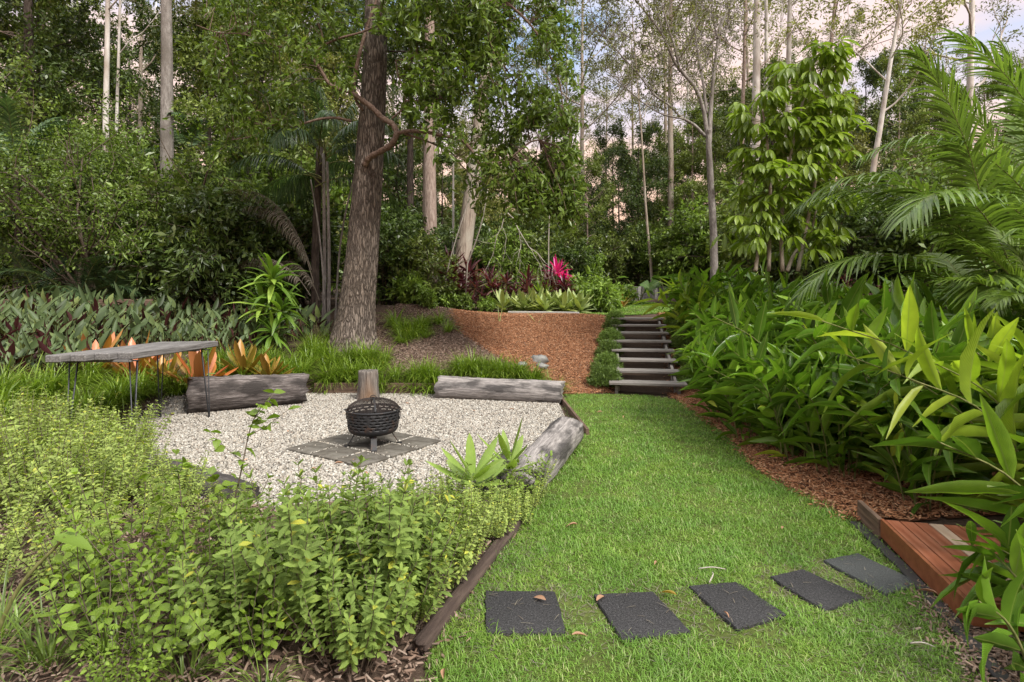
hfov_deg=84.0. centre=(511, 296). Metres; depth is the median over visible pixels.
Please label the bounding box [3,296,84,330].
two tone plant
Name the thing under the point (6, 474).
herb bush
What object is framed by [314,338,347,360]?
lily tuft
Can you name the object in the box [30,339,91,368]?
two tone plant
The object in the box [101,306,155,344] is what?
two tone plant
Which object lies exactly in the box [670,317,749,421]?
ginger clump
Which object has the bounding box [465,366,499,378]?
lily tuft
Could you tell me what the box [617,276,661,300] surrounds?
elephant ear plant
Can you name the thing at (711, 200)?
forked tree
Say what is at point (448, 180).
forest tree
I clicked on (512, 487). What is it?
mint plant
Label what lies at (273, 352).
lily tuft
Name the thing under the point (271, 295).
corn plant
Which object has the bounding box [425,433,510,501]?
rosette succulent
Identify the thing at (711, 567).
stick
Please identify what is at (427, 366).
lily tuft
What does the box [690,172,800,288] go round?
forest shrub
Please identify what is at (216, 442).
sapling
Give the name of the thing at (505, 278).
cordyline
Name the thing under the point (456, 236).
liana
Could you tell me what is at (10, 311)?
two tone plant
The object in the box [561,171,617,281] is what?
forest tree
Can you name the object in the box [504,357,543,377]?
lily tuft
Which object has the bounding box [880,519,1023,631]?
timber deck
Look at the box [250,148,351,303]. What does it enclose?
forest shrub
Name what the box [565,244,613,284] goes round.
forest shrub
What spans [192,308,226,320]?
two tone plant
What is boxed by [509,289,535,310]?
rosette plant
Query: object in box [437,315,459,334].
lily tuft
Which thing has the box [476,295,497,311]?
leafy bush
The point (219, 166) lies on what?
overhanging tree
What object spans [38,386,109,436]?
herb bush
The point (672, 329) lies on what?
clipped bush
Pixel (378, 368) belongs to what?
lily tuft
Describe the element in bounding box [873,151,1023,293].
forest shrub
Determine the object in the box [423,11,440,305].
gum tree
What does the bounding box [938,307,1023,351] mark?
ginger clump
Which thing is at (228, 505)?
herb bush
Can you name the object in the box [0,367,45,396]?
lily tuft
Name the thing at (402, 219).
forest shrub
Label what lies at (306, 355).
lily tuft
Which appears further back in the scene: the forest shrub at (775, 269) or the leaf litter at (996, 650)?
the forest shrub at (775, 269)
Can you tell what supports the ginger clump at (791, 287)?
on the ground at (420, 672)
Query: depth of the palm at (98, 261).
12.15 m
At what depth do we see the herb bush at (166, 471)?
4.19 m
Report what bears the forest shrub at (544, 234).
on the ground at (420, 672)
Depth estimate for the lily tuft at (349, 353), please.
10.76 m
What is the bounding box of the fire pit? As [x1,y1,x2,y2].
[344,395,402,451]
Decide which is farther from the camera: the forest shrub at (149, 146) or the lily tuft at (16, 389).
the forest shrub at (149, 146)
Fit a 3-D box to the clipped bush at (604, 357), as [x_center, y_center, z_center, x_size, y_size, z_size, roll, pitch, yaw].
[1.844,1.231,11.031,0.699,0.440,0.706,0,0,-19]
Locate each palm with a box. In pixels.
[0,92,91,296]
[0,152,122,288]
[0,240,109,298]
[0,244,145,301]
[76,267,160,298]
[79,267,158,298]
[115,112,252,178]
[208,71,405,326]
[776,38,1023,343]
[847,26,1023,251]
[897,71,1023,305]
[922,225,1023,332]
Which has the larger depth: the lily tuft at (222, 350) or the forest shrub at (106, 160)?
the forest shrub at (106, 160)
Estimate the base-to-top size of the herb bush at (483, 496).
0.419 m
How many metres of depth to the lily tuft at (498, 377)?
10.09 m
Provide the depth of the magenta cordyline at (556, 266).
16.53 m
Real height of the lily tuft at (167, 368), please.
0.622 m
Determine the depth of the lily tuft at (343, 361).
10.62 m
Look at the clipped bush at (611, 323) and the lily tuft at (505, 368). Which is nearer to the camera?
the lily tuft at (505, 368)
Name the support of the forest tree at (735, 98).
on the ground at (420, 672)
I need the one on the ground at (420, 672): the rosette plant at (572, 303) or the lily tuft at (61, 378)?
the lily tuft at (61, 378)
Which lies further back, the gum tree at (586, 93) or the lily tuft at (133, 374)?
the gum tree at (586, 93)
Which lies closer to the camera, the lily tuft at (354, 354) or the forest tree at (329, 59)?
the lily tuft at (354, 354)
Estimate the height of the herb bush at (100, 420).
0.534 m
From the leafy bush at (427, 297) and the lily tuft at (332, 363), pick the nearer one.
the lily tuft at (332, 363)
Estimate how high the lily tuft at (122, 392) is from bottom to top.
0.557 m
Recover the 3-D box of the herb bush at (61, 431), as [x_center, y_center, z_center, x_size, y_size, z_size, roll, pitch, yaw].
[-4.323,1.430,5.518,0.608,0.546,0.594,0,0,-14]
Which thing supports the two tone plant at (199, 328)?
on the ground at (420, 672)
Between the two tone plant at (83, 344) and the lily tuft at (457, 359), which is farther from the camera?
the lily tuft at (457, 359)
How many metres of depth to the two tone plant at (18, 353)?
7.95 m
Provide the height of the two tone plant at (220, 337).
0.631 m
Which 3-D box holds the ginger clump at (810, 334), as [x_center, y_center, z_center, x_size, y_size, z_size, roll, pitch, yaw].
[3.804,0.842,6.045,1.851,1.660,2.046,0,0,36]
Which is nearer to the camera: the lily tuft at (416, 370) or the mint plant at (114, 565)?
the mint plant at (114, 565)
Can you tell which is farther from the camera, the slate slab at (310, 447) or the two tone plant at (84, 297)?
the two tone plant at (84, 297)
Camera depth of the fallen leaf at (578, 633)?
2.79 m
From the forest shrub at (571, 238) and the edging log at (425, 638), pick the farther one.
the forest shrub at (571, 238)
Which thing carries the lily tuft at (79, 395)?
on the ground at (420, 672)
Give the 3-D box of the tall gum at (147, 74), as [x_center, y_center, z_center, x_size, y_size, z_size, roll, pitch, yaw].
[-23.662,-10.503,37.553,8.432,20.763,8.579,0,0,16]
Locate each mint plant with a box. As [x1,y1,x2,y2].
[30,524,197,656]
[34,468,186,607]
[64,619,148,681]
[66,472,273,601]
[88,629,181,681]
[98,533,225,672]
[135,512,276,623]
[177,541,328,667]
[473,451,526,507]
[489,444,552,499]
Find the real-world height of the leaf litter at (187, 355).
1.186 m
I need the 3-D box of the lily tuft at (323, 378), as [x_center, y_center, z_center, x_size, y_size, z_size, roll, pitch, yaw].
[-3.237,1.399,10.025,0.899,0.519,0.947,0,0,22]
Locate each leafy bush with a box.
[385,268,436,304]
[416,286,440,308]
[433,281,464,307]
[453,292,474,310]
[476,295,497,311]
[550,275,591,293]
[557,265,609,310]
[574,274,619,312]
[608,281,625,309]
[616,281,640,303]
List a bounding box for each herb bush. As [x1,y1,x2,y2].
[0,382,67,448]
[0,385,91,463]
[0,386,52,442]
[0,403,115,494]
[0,408,98,482]
[0,422,35,462]
[0,422,96,520]
[0,462,10,491]
[0,470,46,561]
[0,489,136,593]
[0,523,22,587]
[4,409,66,469]
[17,413,102,471]
[29,436,147,531]
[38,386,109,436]
[39,487,130,553]
[49,415,163,504]
[61,401,134,448]
[61,416,153,490]
[69,431,144,483]
[69,436,153,489]
[74,400,173,460]
[85,400,171,448]
[95,405,140,436]
[98,432,172,500]
[123,469,206,530]
[134,452,219,516]
[140,449,206,504]
[143,488,210,552]
[195,476,256,516]
[402,474,472,549]
[404,561,449,628]
[408,486,489,589]
[411,473,502,543]
[414,471,484,522]
[421,458,463,506]
[430,496,497,566]
[457,476,509,528]
[461,481,521,541]
[486,476,539,524]
[493,485,525,519]
[506,450,556,496]
[509,472,547,506]
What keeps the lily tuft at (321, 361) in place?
on the ground at (420, 672)
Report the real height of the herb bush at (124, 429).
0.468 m
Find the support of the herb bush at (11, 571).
on the ground at (420, 672)
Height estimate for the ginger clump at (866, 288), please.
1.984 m
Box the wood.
[338,200,877,286]
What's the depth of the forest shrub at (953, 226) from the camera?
12.93 m
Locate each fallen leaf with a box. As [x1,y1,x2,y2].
[535,595,545,599]
[572,631,586,635]
[659,590,676,594]
[918,588,937,593]
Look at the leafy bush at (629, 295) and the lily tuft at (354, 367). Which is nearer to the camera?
the lily tuft at (354, 367)
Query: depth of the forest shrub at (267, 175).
16.20 m
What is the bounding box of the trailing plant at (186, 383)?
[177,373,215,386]
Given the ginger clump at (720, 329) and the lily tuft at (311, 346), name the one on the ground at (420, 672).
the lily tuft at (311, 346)
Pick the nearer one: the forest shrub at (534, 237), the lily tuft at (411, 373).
the lily tuft at (411, 373)
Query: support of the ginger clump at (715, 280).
on the ground at (420, 672)
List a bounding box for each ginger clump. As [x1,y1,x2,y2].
[632,267,764,341]
[662,265,746,328]
[668,297,816,425]
[670,299,795,401]
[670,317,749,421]
[674,272,766,332]
[678,260,799,304]
[679,325,821,440]
[686,301,776,340]
[686,330,825,453]
[692,282,801,325]
[697,277,921,411]
[715,289,814,335]
[716,251,849,304]
[720,342,858,465]
[722,269,845,334]
[744,327,918,479]
[745,279,873,313]
[767,261,904,309]
[769,270,1001,353]
[769,285,1023,500]
[773,299,979,439]
[791,306,1022,487]
[792,273,953,312]
[802,363,1023,517]
[804,280,1023,403]
[822,303,1023,506]
[833,272,985,307]
[850,300,1022,474]
[866,269,983,308]
[869,351,1023,537]
[918,265,1023,331]
[930,495,1023,618]
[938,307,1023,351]
[942,523,1023,681]
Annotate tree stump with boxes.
[356,369,379,400]
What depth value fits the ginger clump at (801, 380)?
5.31 m
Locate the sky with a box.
[0,0,1023,227]
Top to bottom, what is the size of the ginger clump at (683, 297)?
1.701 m
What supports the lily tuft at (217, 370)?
on the ground at (420, 672)
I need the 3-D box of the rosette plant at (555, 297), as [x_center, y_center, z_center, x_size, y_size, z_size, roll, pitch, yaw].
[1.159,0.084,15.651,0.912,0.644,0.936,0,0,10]
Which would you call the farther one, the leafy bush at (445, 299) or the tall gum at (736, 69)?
the tall gum at (736, 69)
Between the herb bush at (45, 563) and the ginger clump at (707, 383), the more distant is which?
the ginger clump at (707, 383)
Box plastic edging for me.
[850,521,1013,681]
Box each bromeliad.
[63,330,127,373]
[110,331,171,378]
[142,352,190,387]
[159,339,237,382]
[216,339,274,374]
[243,353,294,374]
[620,288,632,306]
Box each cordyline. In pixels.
[435,245,476,308]
[447,251,484,300]
[460,276,486,310]
[476,264,509,298]
[490,269,521,308]
[510,265,544,294]
[537,266,561,295]
[541,254,575,286]
[551,274,581,294]
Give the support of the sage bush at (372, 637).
on the ground at (420, 672)
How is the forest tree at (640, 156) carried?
on the ground at (420, 672)
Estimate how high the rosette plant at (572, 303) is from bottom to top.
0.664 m
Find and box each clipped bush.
[586,363,624,387]
[590,351,624,368]
[593,338,623,355]
[596,326,624,343]
[602,317,625,330]
[604,310,627,322]
[662,312,678,324]
[665,320,689,335]
[668,329,695,347]
[672,344,692,365]
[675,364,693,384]
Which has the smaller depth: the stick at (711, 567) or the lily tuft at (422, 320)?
the stick at (711, 567)
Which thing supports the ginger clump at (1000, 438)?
on the ground at (420, 672)
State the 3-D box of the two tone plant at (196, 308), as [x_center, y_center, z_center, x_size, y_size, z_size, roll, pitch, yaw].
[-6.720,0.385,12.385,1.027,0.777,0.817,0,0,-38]
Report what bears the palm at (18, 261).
on the ground at (420, 672)
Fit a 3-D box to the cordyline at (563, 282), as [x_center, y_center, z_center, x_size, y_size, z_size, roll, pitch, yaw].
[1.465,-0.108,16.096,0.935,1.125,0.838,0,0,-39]
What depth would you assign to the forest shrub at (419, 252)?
15.08 m
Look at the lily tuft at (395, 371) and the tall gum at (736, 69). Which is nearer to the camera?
the lily tuft at (395, 371)
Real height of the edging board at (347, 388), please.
0.210 m
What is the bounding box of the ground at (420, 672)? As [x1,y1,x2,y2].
[0,284,1023,681]
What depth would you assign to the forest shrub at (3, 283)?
13.96 m
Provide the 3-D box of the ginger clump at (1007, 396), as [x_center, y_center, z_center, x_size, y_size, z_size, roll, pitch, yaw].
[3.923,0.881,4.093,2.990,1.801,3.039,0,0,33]
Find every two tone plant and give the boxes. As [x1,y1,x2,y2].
[0,285,67,328]
[0,289,16,306]
[0,296,32,318]
[0,302,31,328]
[0,315,27,339]
[0,315,32,347]
[0,329,48,379]
[0,329,61,373]
[0,341,25,374]
[0,344,19,365]
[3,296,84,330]
[4,315,32,338]
[5,313,51,342]
[5,335,63,377]
[9,311,37,335]
[17,306,89,345]
[17,342,66,375]
[21,300,96,336]
[29,318,88,346]
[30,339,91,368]
[33,285,72,313]
[34,284,100,322]
[36,283,106,313]
[37,291,91,310]
[37,330,101,380]
[48,323,101,351]
[55,296,108,324]
[63,307,129,338]
[65,324,140,363]
[67,281,135,316]
[71,309,144,343]
[81,303,137,328]
[88,324,126,347]
[92,298,125,318]
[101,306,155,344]
[112,297,156,324]
[127,311,175,343]
[130,295,176,325]
[142,321,181,343]
[149,295,190,327]
[151,292,186,310]
[154,325,197,355]
[157,318,191,340]
[157,326,185,340]
[158,307,198,325]
[177,305,208,319]
[178,310,232,333]
[179,298,227,321]
[182,320,210,340]
[184,322,222,353]
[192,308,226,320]
[197,308,233,338]
[202,309,247,342]
[202,324,248,355]
[205,314,246,345]
[206,316,242,349]
[214,302,255,322]
[233,315,293,352]
[238,315,276,347]
[245,314,285,349]
[253,324,292,346]
[261,303,300,337]
[283,318,308,340]
[286,302,336,340]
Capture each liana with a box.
[442,184,473,306]
[465,189,487,293]
[548,215,549,273]
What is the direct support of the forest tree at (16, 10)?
on the ground at (420, 672)
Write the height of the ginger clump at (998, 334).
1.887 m
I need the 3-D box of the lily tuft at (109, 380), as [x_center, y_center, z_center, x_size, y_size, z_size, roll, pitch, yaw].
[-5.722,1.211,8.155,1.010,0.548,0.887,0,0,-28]
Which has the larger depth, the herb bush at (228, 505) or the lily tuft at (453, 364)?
the lily tuft at (453, 364)
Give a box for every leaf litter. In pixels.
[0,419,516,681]
[62,317,260,364]
[133,393,560,505]
[376,303,506,372]
[456,314,600,392]
[901,579,1023,681]
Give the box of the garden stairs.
[609,317,687,394]
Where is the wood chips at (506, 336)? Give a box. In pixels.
[449,309,614,393]
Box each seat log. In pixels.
[186,373,308,413]
[433,375,565,402]
[473,449,518,501]
[494,416,583,496]
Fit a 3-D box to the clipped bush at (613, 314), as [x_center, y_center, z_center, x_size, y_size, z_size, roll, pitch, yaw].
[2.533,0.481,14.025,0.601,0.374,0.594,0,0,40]
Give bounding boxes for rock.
[531,355,548,362]
[536,362,548,368]
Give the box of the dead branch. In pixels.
[464,213,557,284]
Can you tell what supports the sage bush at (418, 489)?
on the ground at (420, 672)
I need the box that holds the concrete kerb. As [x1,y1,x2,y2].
[508,311,578,313]
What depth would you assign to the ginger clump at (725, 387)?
6.29 m
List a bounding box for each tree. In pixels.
[0,0,113,148]
[0,0,143,295]
[0,0,158,289]
[0,0,175,298]
[0,44,242,297]
[5,0,144,141]
[22,0,34,295]
[59,39,202,284]
[84,99,279,303]
[97,0,217,187]
[102,0,117,173]
[105,6,353,303]
[111,0,300,301]
[112,0,238,132]
[124,0,246,143]
[137,1,349,274]
[156,0,173,295]
[192,1,400,278]
[193,0,591,358]
[199,0,447,297]
[201,0,360,111]
[222,0,359,300]
[326,0,479,213]
[332,113,458,231]
[382,109,454,229]
[386,19,474,215]
[388,127,457,226]
[393,9,514,253]
[402,147,463,226]
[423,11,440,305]
[443,114,499,227]
[444,142,514,299]
[450,0,546,306]
[479,125,527,225]
[484,156,538,227]
[500,0,608,233]
[502,145,559,237]
[505,0,683,227]
[514,0,646,145]
[537,148,589,234]
[548,151,633,265]
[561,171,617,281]
[563,0,778,278]
[575,115,654,268]
[577,0,690,297]
[584,0,751,224]
[589,118,692,281]
[589,138,658,278]
[618,135,706,281]
[621,99,738,275]
[631,147,707,280]
[643,0,715,225]
[657,0,833,194]
[657,110,751,227]
[659,0,818,156]
[662,75,781,224]
[683,82,784,222]
[706,54,831,288]
[711,36,877,272]
[731,46,841,183]
[750,0,946,70]
[752,0,760,191]
[769,80,868,179]
[780,0,970,283]
[785,0,797,177]
[793,85,893,281]
[830,47,925,188]
[830,90,891,283]
[835,45,945,189]
[879,37,987,178]
[880,98,948,187]
[889,0,1023,175]
[916,54,1023,284]
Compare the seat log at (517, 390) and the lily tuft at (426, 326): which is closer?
the seat log at (517, 390)
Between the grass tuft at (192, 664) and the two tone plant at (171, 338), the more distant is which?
the two tone plant at (171, 338)
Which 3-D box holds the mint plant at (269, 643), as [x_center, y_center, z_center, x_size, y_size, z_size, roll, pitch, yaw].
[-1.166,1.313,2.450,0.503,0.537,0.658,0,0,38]
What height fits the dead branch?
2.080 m
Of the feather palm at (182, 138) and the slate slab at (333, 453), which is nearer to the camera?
the slate slab at (333, 453)
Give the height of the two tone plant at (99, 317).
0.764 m
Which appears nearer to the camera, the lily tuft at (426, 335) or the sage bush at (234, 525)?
the sage bush at (234, 525)
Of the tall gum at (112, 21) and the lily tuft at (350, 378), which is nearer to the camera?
the lily tuft at (350, 378)
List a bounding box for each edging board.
[281,494,421,517]
[314,383,357,393]
[381,383,433,393]
[561,397,588,434]
[857,500,882,539]
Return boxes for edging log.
[146,458,261,505]
[406,519,521,657]
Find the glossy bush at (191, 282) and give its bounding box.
[103,169,311,323]
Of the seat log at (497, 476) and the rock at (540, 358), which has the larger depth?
the rock at (540, 358)
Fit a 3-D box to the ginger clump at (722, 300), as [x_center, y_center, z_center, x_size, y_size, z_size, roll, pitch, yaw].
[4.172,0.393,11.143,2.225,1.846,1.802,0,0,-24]
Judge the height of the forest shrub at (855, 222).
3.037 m
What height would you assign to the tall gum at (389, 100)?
24.140 m
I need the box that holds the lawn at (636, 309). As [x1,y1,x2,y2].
[500,301,669,314]
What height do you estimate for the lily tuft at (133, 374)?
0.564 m
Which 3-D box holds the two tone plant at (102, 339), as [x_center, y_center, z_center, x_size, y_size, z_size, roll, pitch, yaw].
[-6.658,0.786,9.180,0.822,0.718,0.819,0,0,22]
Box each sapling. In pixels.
[138,449,193,571]
[202,389,300,547]
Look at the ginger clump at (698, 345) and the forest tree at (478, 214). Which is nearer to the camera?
the ginger clump at (698, 345)
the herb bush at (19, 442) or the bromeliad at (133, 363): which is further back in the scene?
the bromeliad at (133, 363)
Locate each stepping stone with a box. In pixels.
[485,590,564,635]
[594,591,689,641]
[689,582,785,631]
[770,569,863,611]
[823,553,912,596]
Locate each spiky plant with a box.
[470,276,490,309]
[477,275,509,311]
[512,273,540,309]
[530,274,555,310]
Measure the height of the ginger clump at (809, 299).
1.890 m
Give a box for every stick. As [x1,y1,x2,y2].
[137,642,202,659]
[698,567,724,568]
[910,642,934,646]
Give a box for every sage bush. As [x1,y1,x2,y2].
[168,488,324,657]
[199,469,328,609]
[202,482,309,560]
[233,455,390,642]
[260,530,416,677]
[276,458,457,612]
[285,470,392,572]
[332,490,471,643]
[349,483,461,596]
[363,461,472,569]
[370,471,427,502]
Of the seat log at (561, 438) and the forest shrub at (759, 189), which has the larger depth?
the forest shrub at (759, 189)
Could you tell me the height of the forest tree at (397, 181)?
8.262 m
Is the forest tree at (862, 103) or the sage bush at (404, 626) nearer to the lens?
the sage bush at (404, 626)
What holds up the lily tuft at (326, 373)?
on the ground at (420, 672)
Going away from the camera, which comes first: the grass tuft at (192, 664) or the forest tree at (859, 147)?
the grass tuft at (192, 664)
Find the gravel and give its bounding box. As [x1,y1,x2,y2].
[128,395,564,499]
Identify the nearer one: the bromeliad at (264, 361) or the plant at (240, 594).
the plant at (240, 594)
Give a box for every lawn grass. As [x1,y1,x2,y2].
[420,391,1001,681]
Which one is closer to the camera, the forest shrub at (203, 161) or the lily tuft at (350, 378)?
the lily tuft at (350, 378)
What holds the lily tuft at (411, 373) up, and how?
on the ground at (420, 672)
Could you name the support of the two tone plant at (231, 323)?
on the ground at (420, 672)
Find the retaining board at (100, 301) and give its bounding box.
[3,299,153,310]
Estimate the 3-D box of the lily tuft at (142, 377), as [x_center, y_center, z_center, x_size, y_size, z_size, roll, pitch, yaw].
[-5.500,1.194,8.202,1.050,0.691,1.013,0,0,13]
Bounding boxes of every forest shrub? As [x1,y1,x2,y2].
[0,152,52,298]
[0,158,36,288]
[0,175,109,297]
[8,117,139,294]
[20,157,170,292]
[37,123,194,192]
[44,119,182,186]
[62,187,155,298]
[90,168,273,311]
[107,160,269,311]
[136,135,291,188]
[162,180,310,316]
[203,133,351,288]
[242,178,349,313]
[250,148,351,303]
[332,191,419,302]
[333,207,414,304]
[377,208,460,304]
[379,225,459,302]
[383,198,456,296]
[440,223,458,283]
[444,215,497,300]
[446,199,524,299]
[472,222,547,301]
[477,221,572,294]
[499,213,567,288]
[518,235,572,285]
[546,224,599,254]
[549,236,600,281]
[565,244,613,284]
[575,222,644,284]
[595,219,666,285]
[636,223,684,291]
[645,219,698,293]
[646,206,728,284]
[660,197,745,285]
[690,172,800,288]
[702,179,817,284]
[741,188,877,287]
[783,185,901,287]
[819,178,897,294]
[821,166,903,285]
[845,168,954,292]
[854,168,950,285]
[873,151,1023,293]
[917,173,1014,284]
[946,188,1023,319]
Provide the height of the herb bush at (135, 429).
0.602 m
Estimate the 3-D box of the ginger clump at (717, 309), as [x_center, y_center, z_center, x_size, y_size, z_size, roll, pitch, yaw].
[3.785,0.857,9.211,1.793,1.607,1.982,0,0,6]
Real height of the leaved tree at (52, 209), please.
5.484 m
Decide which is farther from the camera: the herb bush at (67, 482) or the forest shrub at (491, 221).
the forest shrub at (491, 221)
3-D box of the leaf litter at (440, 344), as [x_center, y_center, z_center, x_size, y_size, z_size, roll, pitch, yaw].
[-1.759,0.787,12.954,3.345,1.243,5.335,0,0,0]
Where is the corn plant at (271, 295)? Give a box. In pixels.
[224,249,309,355]
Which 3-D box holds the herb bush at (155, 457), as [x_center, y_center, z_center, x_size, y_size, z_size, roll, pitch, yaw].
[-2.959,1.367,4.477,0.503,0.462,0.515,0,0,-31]
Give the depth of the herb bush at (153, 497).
3.88 m
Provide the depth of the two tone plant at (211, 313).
11.68 m
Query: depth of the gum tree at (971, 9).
25.99 m
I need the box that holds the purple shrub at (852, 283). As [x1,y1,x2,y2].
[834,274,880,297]
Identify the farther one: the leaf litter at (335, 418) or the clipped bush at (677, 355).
the clipped bush at (677, 355)
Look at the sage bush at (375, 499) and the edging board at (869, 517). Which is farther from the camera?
the edging board at (869, 517)
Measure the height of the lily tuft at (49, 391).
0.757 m
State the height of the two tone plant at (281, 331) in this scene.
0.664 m
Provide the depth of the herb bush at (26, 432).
5.13 m
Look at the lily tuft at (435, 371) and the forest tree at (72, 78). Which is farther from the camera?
the forest tree at (72, 78)
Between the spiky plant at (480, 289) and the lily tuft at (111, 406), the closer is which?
the lily tuft at (111, 406)
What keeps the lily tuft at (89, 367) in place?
on the ground at (420, 672)
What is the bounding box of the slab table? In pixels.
[45,341,217,428]
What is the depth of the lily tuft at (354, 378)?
9.93 m
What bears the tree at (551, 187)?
on the ground at (420, 672)
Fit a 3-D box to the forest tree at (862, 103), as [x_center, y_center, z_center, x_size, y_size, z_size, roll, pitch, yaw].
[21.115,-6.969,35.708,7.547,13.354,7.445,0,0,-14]
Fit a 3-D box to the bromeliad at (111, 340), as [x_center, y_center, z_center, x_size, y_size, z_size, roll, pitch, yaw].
[-6.306,0.870,8.594,0.953,0.728,1.132,0,0,0]
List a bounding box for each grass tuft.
[0,548,90,643]
[0,568,124,680]
[0,603,55,681]
[3,572,40,626]
[23,583,178,681]
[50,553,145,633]
[120,608,248,681]
[216,643,307,681]
[238,575,294,630]
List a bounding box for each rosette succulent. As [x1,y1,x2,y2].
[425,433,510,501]
[476,419,541,470]
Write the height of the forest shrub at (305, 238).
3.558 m
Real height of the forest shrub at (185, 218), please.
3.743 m
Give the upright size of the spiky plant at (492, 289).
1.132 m
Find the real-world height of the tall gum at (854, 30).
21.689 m
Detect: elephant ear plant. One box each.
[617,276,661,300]
[644,275,686,297]
[660,276,701,288]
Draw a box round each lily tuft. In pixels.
[0,353,79,391]
[0,355,42,388]
[0,361,36,408]
[0,362,71,405]
[0,364,51,404]
[0,366,43,404]
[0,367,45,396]
[0,379,42,420]
[4,353,96,406]
[22,363,87,392]
[25,364,90,407]
[26,362,83,381]
[30,359,99,399]
[31,362,106,397]
[39,376,134,411]
[44,346,132,387]
[49,379,111,409]
[59,342,112,381]
[65,390,127,415]
[70,397,127,420]
[73,375,162,408]
[75,369,152,413]
[75,388,138,418]
[81,362,150,396]
[84,369,148,399]
[88,364,163,413]
[91,360,168,398]
[108,364,165,383]
[120,367,171,402]
[121,362,181,399]
[147,354,184,383]
[148,370,195,400]
[153,359,222,395]
[174,347,220,374]
[182,337,221,363]
[203,341,245,362]
[205,342,246,364]
[206,339,247,361]
[215,353,233,375]
[218,355,259,375]
[222,365,257,375]
[240,353,281,374]
[247,341,282,359]
[256,340,292,360]
[259,346,286,361]
[265,348,294,370]
[270,354,294,374]
[276,345,313,363]
[277,355,305,374]
[281,360,312,378]
[282,354,321,378]
[283,354,321,380]
[286,355,319,372]
[287,331,323,350]
[290,338,324,354]
[293,340,329,365]
[294,328,327,346]
[296,333,326,355]
[300,340,337,359]
[303,338,335,358]
[307,359,344,381]
[308,349,339,370]
[308,374,343,394]
[309,364,340,388]
[311,361,341,383]
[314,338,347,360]
[316,368,352,385]
[317,345,344,369]
[324,356,358,386]
[327,348,357,364]
[328,355,355,368]
[330,337,360,363]
[333,356,369,380]
[334,358,365,379]
[336,338,383,367]
[338,354,365,377]
[340,355,394,378]
[343,365,378,386]
[346,334,395,364]
[346,340,385,365]
[347,340,388,362]
[354,349,385,368]
[365,353,403,370]
[365,363,402,391]
[370,343,403,363]
[374,359,411,379]
[377,306,411,326]
[379,369,394,394]
[381,312,414,338]
[383,370,411,395]
[385,325,420,345]
[388,315,421,333]
[392,323,424,339]
[396,359,423,381]
[399,369,434,395]
[400,314,433,334]
[401,311,436,328]
[402,357,438,382]
[403,316,431,331]
[409,358,450,384]
[409,367,445,396]
[410,351,442,384]
[412,360,460,396]
[415,307,437,323]
[415,323,439,338]
[416,319,432,332]
[418,303,452,326]
[418,359,457,384]
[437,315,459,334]
[442,350,477,368]
[444,353,482,374]
[446,352,478,374]
[448,355,478,376]
[450,342,491,375]
[451,354,475,370]
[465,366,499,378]
[468,359,492,377]
[473,356,489,371]
[481,356,506,374]
[481,358,509,378]
[483,353,524,377]
[484,352,508,371]
[484,357,517,376]
[495,361,524,379]
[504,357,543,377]
[505,351,538,376]
[515,362,556,379]
[516,365,546,379]
[522,362,551,379]
[544,371,573,396]
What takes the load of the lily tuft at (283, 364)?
on the ground at (420, 672)
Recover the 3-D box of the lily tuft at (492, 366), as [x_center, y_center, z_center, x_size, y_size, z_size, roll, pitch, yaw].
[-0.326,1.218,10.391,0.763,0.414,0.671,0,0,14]
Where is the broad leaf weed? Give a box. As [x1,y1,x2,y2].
[0,531,93,631]
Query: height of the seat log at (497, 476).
0.252 m
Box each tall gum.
[0,4,111,124]
[0,16,71,287]
[69,4,154,133]
[102,0,203,133]
[144,0,228,158]
[266,0,402,162]
[314,0,435,163]
[339,6,423,188]
[387,10,496,214]
[423,14,527,151]
[465,35,544,200]
[519,54,591,164]
[573,55,658,217]
[579,20,689,221]
[630,0,732,179]
[659,0,753,162]
[667,0,798,137]
[784,19,872,142]
[802,1,900,186]
[834,55,937,183]
[872,55,941,169]
[900,25,1006,169]
[973,42,1023,141]
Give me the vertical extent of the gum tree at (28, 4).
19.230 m
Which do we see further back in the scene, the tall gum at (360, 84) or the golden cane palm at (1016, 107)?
the tall gum at (360, 84)
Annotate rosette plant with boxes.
[490,288,519,310]
[506,290,524,309]
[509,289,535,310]
[522,285,548,310]
[531,292,557,310]
[546,289,563,310]
[551,289,578,311]
[554,287,590,311]
[564,291,592,312]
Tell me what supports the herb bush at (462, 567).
on the ground at (420, 672)
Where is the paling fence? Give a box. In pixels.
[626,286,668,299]
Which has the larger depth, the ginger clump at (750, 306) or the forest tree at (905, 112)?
the forest tree at (905, 112)
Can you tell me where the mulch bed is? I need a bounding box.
[659,313,1003,520]
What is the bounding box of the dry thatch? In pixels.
[448,528,968,681]
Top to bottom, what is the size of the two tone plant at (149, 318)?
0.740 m
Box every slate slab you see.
[286,441,335,455]
[311,446,361,461]
[318,434,361,444]
[337,451,389,467]
[342,438,387,450]
[367,443,416,457]
[369,432,414,443]
[395,436,440,449]
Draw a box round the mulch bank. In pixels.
[451,311,611,393]
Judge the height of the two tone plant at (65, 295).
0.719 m
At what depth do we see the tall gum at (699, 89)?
41.92 m
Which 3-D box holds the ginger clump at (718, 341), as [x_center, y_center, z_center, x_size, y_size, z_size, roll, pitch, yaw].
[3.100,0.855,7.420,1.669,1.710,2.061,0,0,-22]
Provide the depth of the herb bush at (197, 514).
3.52 m
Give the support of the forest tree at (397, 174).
on the ground at (420, 672)
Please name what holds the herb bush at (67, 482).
on the ground at (420, 672)

